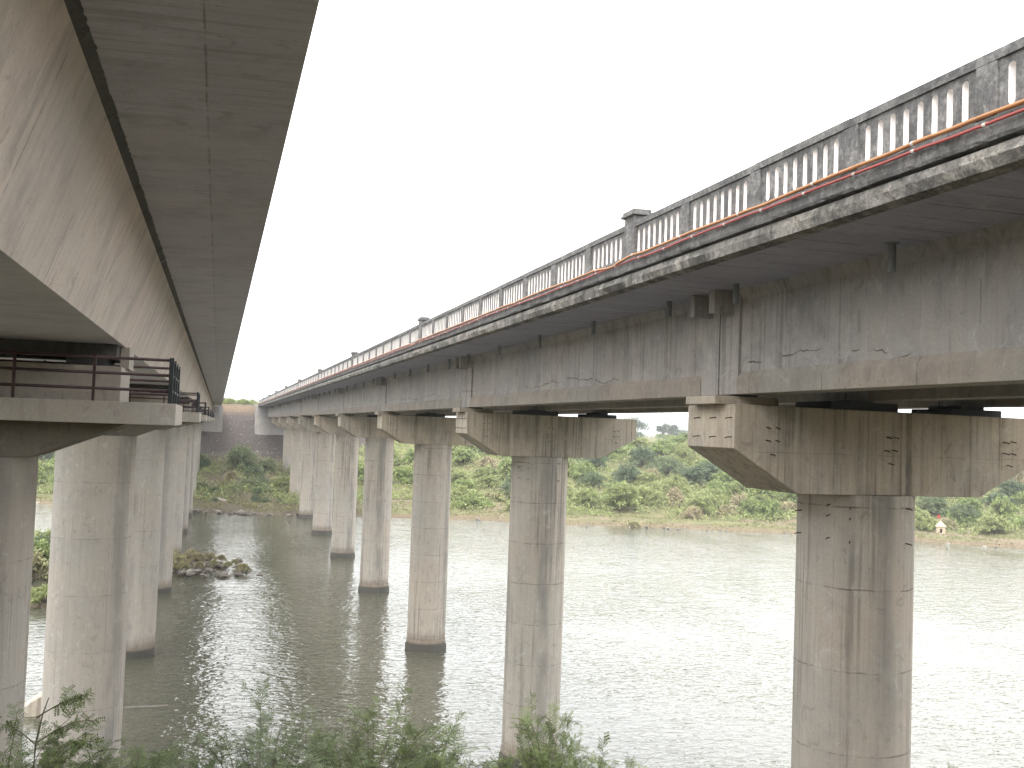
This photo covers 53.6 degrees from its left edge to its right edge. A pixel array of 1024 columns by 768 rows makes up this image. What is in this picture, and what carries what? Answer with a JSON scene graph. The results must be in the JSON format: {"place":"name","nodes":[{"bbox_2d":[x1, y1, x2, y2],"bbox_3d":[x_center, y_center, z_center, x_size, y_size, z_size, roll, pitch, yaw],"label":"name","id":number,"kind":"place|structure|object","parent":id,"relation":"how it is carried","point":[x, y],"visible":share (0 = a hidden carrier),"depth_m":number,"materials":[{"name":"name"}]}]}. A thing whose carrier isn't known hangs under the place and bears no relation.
{"place":"outdoors","nodes":[
{"label":"outdoors","id":0,"kind":"place"},
{"bbox_2d":[30,599,46,607],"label":"gravel islet","id":1,"kind":"object","parent":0,"point":[39,605],"visible":0.11,"depth_m":68.50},
{"bbox_2d":[30,584,47,603],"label":"bush","id":2,"kind":"object","parent":1,"relation":"on","point":[38,594],"visible":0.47,"depth_m":68.68,"materials":[{"name":"green plant"}]},
{"bbox_2d":[172,556,227,575],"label":"gravel spit","id":3,"kind":"structure","parent":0,"point":[212,566],"depth_m":88.34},
{"bbox_2d":[173,554,190,562],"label":"bush","id":4,"kind":"object","parent":3,"relation":"on","point":[181,558],"visible":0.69,"depth_m":86.84,"materials":[{"name":"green plant"}]},
{"bbox_2d":[176,561,190,568],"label":"bush","id":5,"kind":"object","parent":3,"relation":"on","point":[184,565],"visible":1,"depth_m":85.18,"materials":[{"name":"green plant"}]},
{"bbox_2d":[190,552,206,561],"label":"bush","id":6,"kind":"object","parent":3,"relation":"on","point":[197,556],"visible":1,"depth_m":90.05,"materials":[{"name":"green plant"}]},
{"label":"rock","id":7,"kind":"object","parent":3,"relation":"on","visible":0},
{"bbox_2d":[234,563,251,572],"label":"bush","id":8,"kind":"object","parent":7,"relation":"on","point":[242,567],"visible":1,"depth_m":86.51,"materials":[{"name":"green plant"}]},
{"bbox_2d":[22,504,1023,767],"bbox_3d":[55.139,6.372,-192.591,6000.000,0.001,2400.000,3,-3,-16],"label":"water","id":9,"kind":"structure","parent":0,"point":[676,648],"depth_m":61.22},
{"bbox_2d":[24,691,41,716],"bbox_3d":[-20.320,14.183,44.660,2.300,1.444,1.200,3,-3,-16],"label":"broken concrete","id":10,"kind":"object","parent":9,"relation":"in","point":[32,707],"visible":0.15,"depth_m":43.95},
{"bbox_2d":[123,704,167,708],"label":"sunken beam","id":11,"kind":"structure","parent":9,"relation":"in","point":[144,706],"depth_m":45.87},
{"bbox_2d":[36,404,1023,548],"bbox_3d":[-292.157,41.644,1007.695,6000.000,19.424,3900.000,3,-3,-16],"label":"ground","id":12,"kind":"structure","parent":0,"point":[208,447],"depth_m":157.50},
{"bbox_2d":[37,460,51,482],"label":"bush","id":13,"kind":"object","parent":12,"relation":"on","point":[43,474],"visible":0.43,"depth_m":166.54,"materials":[{"name":"green plant"}]},
{"bbox_2d":[41,462,54,475],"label":"bush","id":14,"kind":"object","parent":12,"relation":"on","point":[50,466],"visible":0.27,"depth_m":171.52,"materials":[{"name":"green plant"}]},
{"bbox_2d":[0,688,104,767],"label":"sapling","id":15,"kind":"object","parent":12,"relation":"on","point":[74,749],"visible":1,"depth_m":6.32,"materials":[{"name":"plant"}]},
{"bbox_2d":[0,684,140,767],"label":"acacia shrub","id":16,"kind":"object","parent":12,"relation":"on","point":[49,752],"visible":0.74,"depth_m":7.74,"materials":[{"name":"green plant"}]},
{"bbox_2d":[50,734,213,767],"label":"acacia shrub","id":17,"kind":"object","parent":12,"relation":"on","point":[156,764],"visible":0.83,"depth_m":7.47,"materials":[{"name":"green plant"}]},
{"bbox_2d":[0,0,318,767],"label":"box girder bridge","id":18,"kind":"structure","parent":12,"relation":"on","point":[142,143],"depth_m":14.48,"materials":[{"name":"concrete"}]},
{"bbox_2d":[199,458,213,470],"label":"bush","id":19,"kind":"object","parent":12,"relation":"on","point":[205,463],"visible":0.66,"depth_m":178.74,"materials":[{"name":"green plant"}]},
{"bbox_2d":[215,479,235,487],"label":"bush","id":20,"kind":"object","parent":12,"relation":"on","point":[225,481],"visible":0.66,"depth_m":166.36,"materials":[{"name":"green plant"}]},
{"bbox_2d":[224,470,238,479],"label":"bush","id":21,"kind":"object","parent":12,"relation":"on","point":[229,474],"visible":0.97,"depth_m":170.80,"materials":[{"name":"brown plant"}]},
{"bbox_2d":[224,442,259,470],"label":"bush","id":22,"kind":"object","parent":12,"relation":"on","point":[241,454],"visible":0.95,"depth_m":178.24,"materials":[{"name":"green plant"}]},
{"bbox_2d":[200,407,283,470],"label":"rubble","id":23,"kind":"object","parent":12,"relation":"on","point":[279,447],"visible":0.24,"depth_m":196.18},
{"bbox_2d":[235,478,265,489],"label":"bush","id":24,"kind":"object","parent":12,"relation":"on","point":[252,481],"visible":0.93,"depth_m":163.87,"materials":[{"name":"green plant"}]},
{"bbox_2d":[243,464,266,477],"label":"bush","id":25,"kind":"object","parent":12,"relation":"on","point":[249,469],"visible":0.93,"depth_m":171.94,"materials":[{"name":"green plant"}]},
{"bbox_2d":[254,458,278,472],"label":"bush","id":26,"kind":"object","parent":12,"relation":"on","point":[266,463],"visible":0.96,"depth_m":176.56,"materials":[{"name":"green plant"}]},
{"bbox_2d":[166,679,384,767],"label":"acacia shrub","id":27,"kind":"object","parent":12,"relation":"on","point":[268,757],"visible":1,"depth_m":8.26,"materials":[{"name":"green plant"}]},
{"bbox_2d":[270,474,289,490],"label":"bush","id":28,"kind":"object","parent":12,"relation":"on","point":[283,481],"visible":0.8,"depth_m":164.78,"materials":[{"name":"green plant"}]},
{"bbox_2d":[279,681,479,767],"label":"acacia shrub","id":29,"kind":"object","parent":12,"relation":"on","point":[409,751],"visible":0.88,"depth_m":8.49,"materials":[{"name":"green plant"}]},
{"bbox_2d":[393,448,406,464],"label":"bush","id":30,"kind":"object","parent":12,"relation":"on","point":[395,458],"visible":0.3,"depth_m":188.41,"materials":[{"name":"green plant"}]},
{"bbox_2d":[392,466,412,483],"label":"bush","id":31,"kind":"object","parent":12,"relation":"on","point":[404,474],"visible":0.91,"depth_m":174.88,"materials":[{"name":"green plant"}]},
{"bbox_2d":[398,447,413,461],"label":"bush","id":32,"kind":"object","parent":12,"relation":"on","point":[410,453],"visible":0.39,"depth_m":189.72,"materials":[{"name":"green plant"}]},
{"bbox_2d":[385,729,518,767],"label":"acacia shrub","id":33,"kind":"object","parent":12,"relation":"on","point":[476,766],"visible":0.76,"depth_m":8.49,"materials":[{"name":"green plant"}]},
{"bbox_2d":[451,469,467,482],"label":"bush","id":34,"kind":"object","parent":12,"relation":"on","point":[457,475],"visible":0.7,"depth_m":175.31,"materials":[{"name":"green plant"}]},
{"bbox_2d":[452,477,475,490],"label":"bush","id":35,"kind":"object","parent":12,"relation":"on","point":[463,481],"visible":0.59,"depth_m":167.49,"materials":[{"name":"green plant"}]},
{"bbox_2d":[452,446,476,461],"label":"bush","id":36,"kind":"object","parent":12,"relation":"on","point":[463,454],"visible":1,"depth_m":190.13,"materials":[{"name":"green plant"}]},
{"bbox_2d":[450,484,481,500],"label":"bush","id":37,"kind":"object","parent":12,"relation":"on","point":[458,491],"visible":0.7,"depth_m":162.23,"materials":[{"name":"green plant"}]},
{"bbox_2d":[451,492,497,507],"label":"bush","id":38,"kind":"object","parent":12,"relation":"on","point":[473,499],"visible":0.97,"depth_m":157.22,"materials":[{"name":"green plant"}]},
{"bbox_2d":[470,464,501,482],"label":"bush","id":39,"kind":"object","parent":12,"relation":"on","point":[481,471],"visible":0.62,"depth_m":176.84,"materials":[{"name":"green plant"}]},
{"bbox_2d":[474,455,497,472],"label":"bush","id":40,"kind":"object","parent":12,"relation":"on","point":[484,462],"visible":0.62,"depth_m":186.69,"materials":[{"name":"beige plant"}]},
{"bbox_2d":[473,473,502,486],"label":"bush","id":41,"kind":"object","parent":12,"relation":"on","point":[491,479],"visible":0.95,"depth_m":171.55,"materials":[{"name":"green plant"}]},
{"bbox_2d":[483,491,505,501],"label":"bush","id":42,"kind":"object","parent":12,"relation":"on","point":[487,495],"visible":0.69,"depth_m":163.26,"materials":[{"name":"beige plant"}]},
{"bbox_2d":[496,457,511,476],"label":"bush","id":43,"kind":"object","parent":12,"relation":"on","point":[503,465],"visible":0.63,"depth_m":180.16,"materials":[{"name":"green plant"}]},
{"bbox_2d":[498,475,510,495],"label":"bush","id":44,"kind":"object","parent":12,"relation":"on","point":[506,486],"visible":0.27,"depth_m":166.00,"materials":[{"name":"green plant"}]},
{"bbox_2d":[37,440,1023,535],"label":"undergrowth","id":45,"kind":"object","parent":12,"relation":"on","point":[291,499],"visible":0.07,"depth_m":163.14,"materials":[{"name":"green plant"}]},
{"bbox_2d":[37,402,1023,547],"bbox_3d":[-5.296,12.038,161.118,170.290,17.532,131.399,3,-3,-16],"label":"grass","id":46,"kind":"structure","parent":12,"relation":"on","point":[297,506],"depth_m":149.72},
{"bbox_2d":[478,690,611,767],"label":"acacia shrub","id":47,"kind":"object","parent":12,"relation":"on","point":[545,757],"visible":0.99,"depth_m":8.54,"materials":[{"name":"green plant"}]},
{"bbox_2d":[568,461,604,476],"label":"bush","id":48,"kind":"object","parent":12,"relation":"on","point":[583,468],"visible":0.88,"depth_m":181.84,"materials":[{"name":"green plant"}]},
{"bbox_2d":[572,488,601,507],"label":"bush","id":49,"kind":"object","parent":12,"relation":"on","point":[583,496],"visible":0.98,"depth_m":159.92,"materials":[{"name":"green plant"}]},
{"bbox_2d":[574,471,606,487],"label":"bush","id":50,"kind":"object","parent":12,"relation":"on","point":[594,478],"visible":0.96,"depth_m":177.45,"materials":[{"name":"green plant"}]},
{"bbox_2d":[583,455,611,469],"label":"bush","id":51,"kind":"object","parent":12,"relation":"on","point":[601,461],"visible":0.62,"depth_m":188.46,"materials":[{"name":"green plant"}]},
{"bbox_2d":[576,754,647,767],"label":"acacia shrub","id":52,"kind":"object","parent":12,"relation":"on","point":[631,764],"visible":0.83,"depth_m":8.86,"materials":[{"name":"green plant"}]},
{"bbox_2d":[604,447,628,458],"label":"bush","id":53,"kind":"object","parent":12,"relation":"on","point":[618,452],"visible":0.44,"depth_m":196.34,"materials":[{"name":"green plant"}]},
{"bbox_2d":[600,480,641,511],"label":"bush","id":54,"kind":"object","parent":12,"relation":"on","point":[620,494],"visible":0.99,"depth_m":157.10,"materials":[{"name":"green plant"}]},
{"bbox_2d":[610,462,640,483],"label":"bush","id":55,"kind":"object","parent":12,"relation":"on","point":[624,473],"visible":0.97,"depth_m":179.21,"materials":[{"name":"green plant"}]},
{"bbox_2d":[626,520,640,526],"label":"bush","id":56,"kind":"object","parent":12,"relation":"on","point":[635,523],"visible":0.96,"depth_m":143.92,"materials":[{"name":"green plant"}]},
{"bbox_2d":[617,413,655,434],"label":"tree","id":57,"kind":"object","parent":12,"relation":"on","point":[642,424],"visible":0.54,"depth_m":429.13,"materials":[{"name":"green plant"}]},
{"bbox_2d":[254,36,1023,767],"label":"girder bridge","id":58,"kind":"structure","parent":12,"relation":"on","point":[806,346],"depth_m":19.54,"materials":[{"name":"concrete"}]},
{"bbox_2d":[261,99,1023,402],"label":"conduit pipe","id":59,"kind":"object","parent":58,"relation":"attached to","point":[945,131],"visible":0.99,"depth_m":13.78,"materials":[{"name":"orange plastic"}]},
{"bbox_2d":[262,108,1023,402],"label":"conduit pipe","id":60,"kind":"object","parent":58,"relation":"attached to","point":[982,125],"visible":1,"depth_m":13.72,"materials":[{"name":"red plastic"}]},
{"bbox_2d":[628,437,650,447],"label":"bush","id":61,"kind":"object","parent":12,"relation":"on","point":[643,441],"visible":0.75,"depth_m":210.30,"materials":[{"name":"green plant"}]},
{"bbox_2d":[626,443,657,466],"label":"bush","id":62,"kind":"object","parent":12,"relation":"on","point":[640,453],"visible":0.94,"depth_m":192.03,"materials":[{"name":"green plant"}]},
{"bbox_2d":[635,471,658,484],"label":"bush","id":63,"kind":"object","parent":12,"relation":"on","point":[649,477],"visible":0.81,"depth_m":177.05,"materials":[{"name":"green plant"}]},
{"bbox_2d":[628,484,670,504],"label":"bush","id":64,"kind":"object","parent":12,"relation":"on","point":[647,493],"visible":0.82,"depth_m":161.90,"materials":[{"name":"green plant"}]},
{"bbox_2d":[643,480,669,499],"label":"bush","id":65,"kind":"object","parent":12,"relation":"on","point":[661,487],"visible":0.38,"depth_m":166.56,"materials":[{"name":"green plant"}]},
{"bbox_2d":[655,425,668,436],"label":"tree","id":66,"kind":"object","parent":12,"relation":"on","point":[659,428],"visible":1,"depth_m":431.41,"materials":[{"name":"green plant"}]},
{"bbox_2d":[648,439,678,454],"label":"bush","id":67,"kind":"object","parent":12,"relation":"on","point":[665,446],"visible":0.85,"depth_m":201.56,"materials":[{"name":"green plant"}]},
{"bbox_2d":[644,456,686,475],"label":"bush","id":68,"kind":"object","parent":12,"relation":"on","point":[668,464],"visible":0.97,"depth_m":185.35,"materials":[{"name":"green plant"}]},
{"bbox_2d":[659,423,680,434],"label":"tree","id":69,"kind":"object","parent":12,"relation":"on","point":[673,427],"visible":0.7,"depth_m":434.12,"materials":[{"name":"green plant"}]},
{"bbox_2d":[656,472,694,492],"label":"bush","id":70,"kind":"object","parent":12,"relation":"on","point":[678,481],"visible":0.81,"depth_m":171.92,"materials":[{"name":"green plant"}]},
{"bbox_2d":[665,486,686,506],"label":"bush","id":71,"kind":"object","parent":12,"relation":"on","point":[674,493],"visible":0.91,"depth_m":162.23,"materials":[{"name":"beige plant"}]},
{"bbox_2d":[666,427,687,435],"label":"tree","id":72,"kind":"object","parent":12,"relation":"on","point":[676,433],"visible":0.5,"depth_m":454.63,"materials":[{"name":"green plant"}]},
{"bbox_2d":[667,432,687,445],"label":"bush","id":73,"kind":"object","parent":12,"relation":"on","point":[682,437],"visible":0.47,"depth_m":217.21,"materials":[{"name":"green plant"}]},
{"bbox_2d":[670,442,697,463],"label":"bush","id":74,"kind":"object","parent":12,"relation":"on","point":[683,451],"visible":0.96,"depth_m":194.52,"materials":[{"name":"green plant"}]},
{"bbox_2d":[678,506,703,519],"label":"bush","id":75,"kind":"object","parent":12,"relation":"on","point":[694,512],"visible":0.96,"depth_m":153.60,"materials":[{"name":"beige plant"}]},
{"bbox_2d":[676,465,706,483],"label":"bush","id":76,"kind":"object","parent":12,"relation":"on","point":[689,473],"visible":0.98,"depth_m":179.61,"materials":[{"name":"green plant"}]},
{"bbox_2d":[681,493,717,515],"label":"bush","id":77,"kind":"object","parent":12,"relation":"on","point":[705,503],"visible":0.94,"depth_m":157.42,"materials":[{"name":"green plant"}]},
{"bbox_2d":[681,461,721,479],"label":"bush","id":78,"kind":"object","parent":12,"relation":"on","point":[709,468],"visible":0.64,"depth_m":181.63,"materials":[{"name":"green plant"}]},
{"bbox_2d":[686,488,741,507],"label":"bush","id":79,"kind":"object","parent":12,"relation":"on","point":[718,499],"visible":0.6,"depth_m":164.13,"materials":[{"name":"green plant"}]},
{"bbox_2d":[701,479,731,499],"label":"bush","id":80,"kind":"object","parent":12,"relation":"on","point":[722,486],"visible":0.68,"depth_m":168.97,"materials":[{"name":"green plant"}]},
{"bbox_2d":[708,470,738,486],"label":"bush","id":81,"kind":"object","parent":12,"relation":"on","point":[723,477],"visible":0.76,"depth_m":176.85,"materials":[{"name":"green plant"}]},
{"bbox_2d":[714,502,738,517],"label":"bush","id":82,"kind":"object","parent":12,"relation":"on","point":[725,508],"visible":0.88,"depth_m":156.52,"materials":[{"name":"beige plant"}]},
{"bbox_2d":[726,480,753,494],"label":"bush","id":83,"kind":"object","parent":12,"relation":"on","point":[735,485],"visible":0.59,"depth_m":170.74,"materials":[{"name":"green plant"}]},
{"bbox_2d":[730,491,751,513],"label":"bush","id":84,"kind":"object","parent":12,"relation":"on","point":[737,498],"visible":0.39,"depth_m":162.87,"materials":[{"name":"beige plant"}]},
{"bbox_2d":[735,496,763,516],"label":"bush","id":85,"kind":"object","parent":12,"relation":"on","point":[748,504],"visible":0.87,"depth_m":158.78,"materials":[{"name":"green plant"}]},
{"bbox_2d":[743,488,787,499],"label":"bush","id":86,"kind":"object","parent":12,"relation":"on","point":[763,493],"visible":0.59,"depth_m":166.36,"materials":[{"name":"green plant"}]},
{"bbox_2d":[754,497,785,519],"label":"bush","id":87,"kind":"object","parent":12,"relation":"on","point":[767,505],"visible":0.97,"depth_m":154.87,"materials":[{"name":"green plant"}]},
{"bbox_2d":[777,501,796,512],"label":"bush","id":88,"kind":"object","parent":12,"relation":"on","point":[790,504],"visible":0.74,"depth_m":159.96,"materials":[{"name":"beige plant"}]},
{"bbox_2d":[778,493,796,503],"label":"bush","id":89,"kind":"object","parent":12,"relation":"on","point":[792,497],"visible":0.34,"depth_m":164.14,"materials":[{"name":"green plant"}]},
{"bbox_2d":[915,509,937,530],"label":"bush","id":90,"kind":"object","parent":12,"relation":"on","point":[923,519],"visible":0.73,"depth_m":145.16,"materials":[{"name":"green plant"}]},
{"bbox_2d":[915,496,949,514],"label":"bush","id":91,"kind":"object","parent":12,"relation":"on","point":[934,504],"visible":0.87,"depth_m":154.75,"materials":[{"name":"green plant"}]},
{"bbox_2d":[935,514,945,533],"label":"shrine","id":92,"kind":"object","parent":12,"relation":"on","point":[940,527],"visible":0.99,"depth_m":141.24,"materials":[{"name":"beige paint"}]},
{"bbox_2d":[935,517,959,529],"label":"bush","id":93,"kind":"object","parent":12,"relation":"on","point":[953,525],"visible":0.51,"depth_m":146.31,"materials":[{"name":"beige plant"}]},
{"bbox_2d":[939,503,981,524],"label":"bush","id":94,"kind":"object","parent":12,"relation":"on","point":[963,509],"visible":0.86,"depth_m":149.79,"materials":[{"name":"green plant"}]},
{"bbox_2d":[947,511,982,525],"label":"bush","id":95,"kind":"object","parent":12,"relation":"on","point":[950,516],"visible":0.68,"depth_m":148.97,"materials":[{"name":"green plant"}]},
{"bbox_2d":[954,497,984,515],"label":"bush","id":96,"kind":"object","parent":12,"relation":"on","point":[978,505],"visible":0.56,"depth_m":153.10,"materials":[{"name":"green plant"}]},
{"bbox_2d":[974,513,1013,532],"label":"bush","id":97,"kind":"object","parent":12,"relation":"on","point":[994,523],"visible":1,"depth_m":142.98,"materials":[{"name":"green plant"}]},
{"bbox_2d":[979,492,1023,505],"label":"bush","id":98,"kind":"object","parent":12,"relation":"on","point":[991,497],"visible":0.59,"depth_m":159.02,"materials":[{"name":"green plant"}]},
{"bbox_2d":[988,495,1023,517],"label":"bush","id":99,"kind":"object","parent":12,"relation":"on","point":[1001,506],"visible":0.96,"depth_m":150.56,"materials":[{"name":"green plant"}]},
{"bbox_2d":[996,478,1023,497],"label":"bush","id":100,"kind":"object","parent":12,"relation":"on","point":[1008,487],"visible":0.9,"depth_m":162.08,"materials":[{"name":"green plant"}]},
{"bbox_2d":[1007,470,1023,485],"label":"bush","id":101,"kind":"object","parent":12,"relation":"on","point":[1020,476],"visible":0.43,"depth_m":167.53,"materials":[{"name":"beige plant"}]},
{"bbox_2d":[1010,490,1023,501],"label":"bush","id":102,"kind":"object","parent":12,"relation":"on","point":[1020,497],"visible":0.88,"depth_m":158.85,"materials":[{"name":"green plant"}]},
{"bbox_2d":[224,0,1023,435],"label":"sky","id":103,"kind":"structure","parent":0,"point":[437,155],"materials":[{"name":"white"}]},
{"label":"gravel islet","id":104,"kind":"structure","parent":0,"visible":0},
{"bbox_2d":[32,547,48,580],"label":"bush","id":105,"kind":"object","parent":104,"relation":"on","point":[39,566],"visible":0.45,"depth_m":79.38,"materials":[{"name":"green plant"}]},
{"bbox_2d":[33,538,49,564],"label":"bush","id":106,"kind":"object","parent":104,"relation":"on","point":[46,549],"visible":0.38,"depth_m":83.46,"materials":[{"name":"green plant"}]},
{"bbox_2d":[34,528,50,537],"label":"bush","id":107,"kind":"object","parent":104,"relation":"on","point":[36,534],"visible":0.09,"depth_m":88.17,"materials":[{"name":"green plant"}]},
{"bbox_2d":[34,532,50,545],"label":"bush","id":108,"kind":"object","parent":104,"relation":"on","point":[38,539],"visible":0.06,"depth_m":85.86,"materials":[{"name":"green plant"}]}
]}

